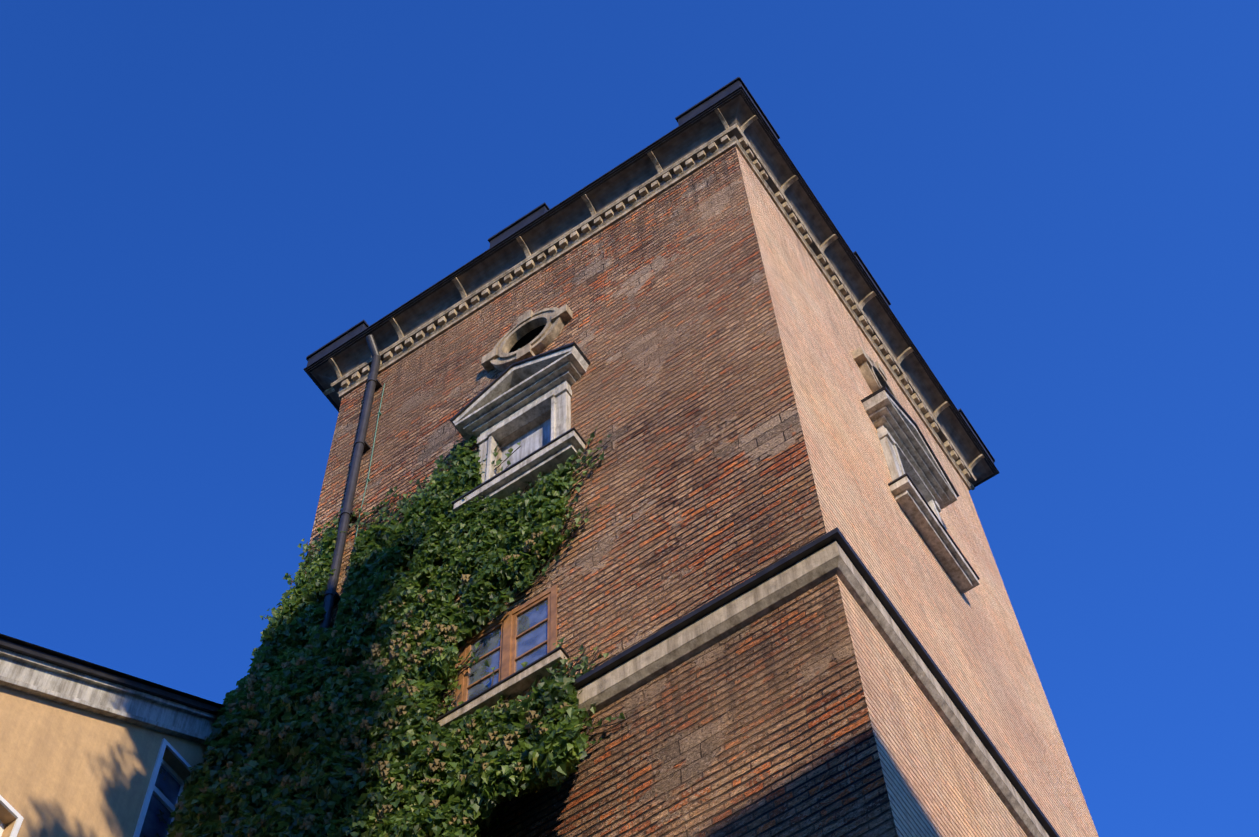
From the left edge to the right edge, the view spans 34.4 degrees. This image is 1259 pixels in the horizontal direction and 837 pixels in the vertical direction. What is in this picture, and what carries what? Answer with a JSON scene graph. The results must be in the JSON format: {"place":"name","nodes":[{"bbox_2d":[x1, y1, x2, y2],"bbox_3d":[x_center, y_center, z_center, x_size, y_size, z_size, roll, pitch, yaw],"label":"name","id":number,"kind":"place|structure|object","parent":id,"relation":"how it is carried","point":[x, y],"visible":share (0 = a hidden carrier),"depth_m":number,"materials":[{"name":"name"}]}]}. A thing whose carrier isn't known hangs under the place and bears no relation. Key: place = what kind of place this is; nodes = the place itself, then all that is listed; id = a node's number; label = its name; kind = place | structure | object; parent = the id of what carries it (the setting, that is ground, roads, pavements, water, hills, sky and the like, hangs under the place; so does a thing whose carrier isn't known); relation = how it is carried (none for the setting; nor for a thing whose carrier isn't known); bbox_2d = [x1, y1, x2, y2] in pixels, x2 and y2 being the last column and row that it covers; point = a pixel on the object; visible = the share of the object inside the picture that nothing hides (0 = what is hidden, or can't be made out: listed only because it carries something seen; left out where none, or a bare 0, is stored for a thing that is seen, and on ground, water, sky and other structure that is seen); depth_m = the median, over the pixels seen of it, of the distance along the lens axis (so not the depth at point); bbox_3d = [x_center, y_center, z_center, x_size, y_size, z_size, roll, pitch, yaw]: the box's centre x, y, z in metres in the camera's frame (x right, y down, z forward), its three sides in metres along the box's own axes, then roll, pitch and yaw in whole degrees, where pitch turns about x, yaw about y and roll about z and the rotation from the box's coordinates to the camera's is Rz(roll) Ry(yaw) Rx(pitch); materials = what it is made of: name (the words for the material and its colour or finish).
{"place":"outdoors","nodes":[
{"label":"outdoors","id":0,"kind":"place"},
{"bbox_2d":[0,633,224,836],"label":"neighbour house","id":1,"kind":"structure","parent":0,"point":[88,749],"depth_m":20.37,"materials":[{"name":"yellow paint"}]},
{"bbox_2d":[0,0,1258,836],"label":"sky","id":2,"kind":"structure","parent":0,"point":[1055,202],"materials":[{"name":"blue"}]},
{"label":"ground","id":3,"kind":"structure","parent":0,"visible":0},
{"bbox_2d":[166,426,626,836],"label":"ivy","id":4,"kind":"object","parent":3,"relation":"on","point":[476,541],"depth_m":21.10,"materials":[{"name":"green plant"}]},
{"bbox_2d":[305,146,1098,836],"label":"tower walls","id":5,"kind":"structure","parent":3,"relation":"on","point":[719,388],"depth_m":21.64,"materials":[{"name":"brown brick"}]},
{"bbox_2d":[319,335,382,629],"bbox_3d":[-3.402,5.581,17.285,0.180,30.284,0.410,-31,-67,13],"label":"drainpipe","id":6,"kind":"object","parent":5,"relation":"attached to","point":[332,597],"visible":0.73,"depth_m":26.78,"materials":[{"name":"black metal"}]},
{"bbox_2d":[455,584,556,706],"bbox_3d":[-1.242,2.410,20.844,1.240,1.495,0.080,-31,-67,13],"label":"window","id":7,"kind":"structure","parent":5,"relation":"in","point":[513,640],"depth_m":20.96,"materials":[{"name":"brown wood"}]},
{"bbox_2d":[303,77,1059,836],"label":"trim","id":8,"kind":"structure","parent":5,"relation":"attached to","point":[527,387],"depth_m":27.31,"materials":[{"name":"grey stone"}]}
]}

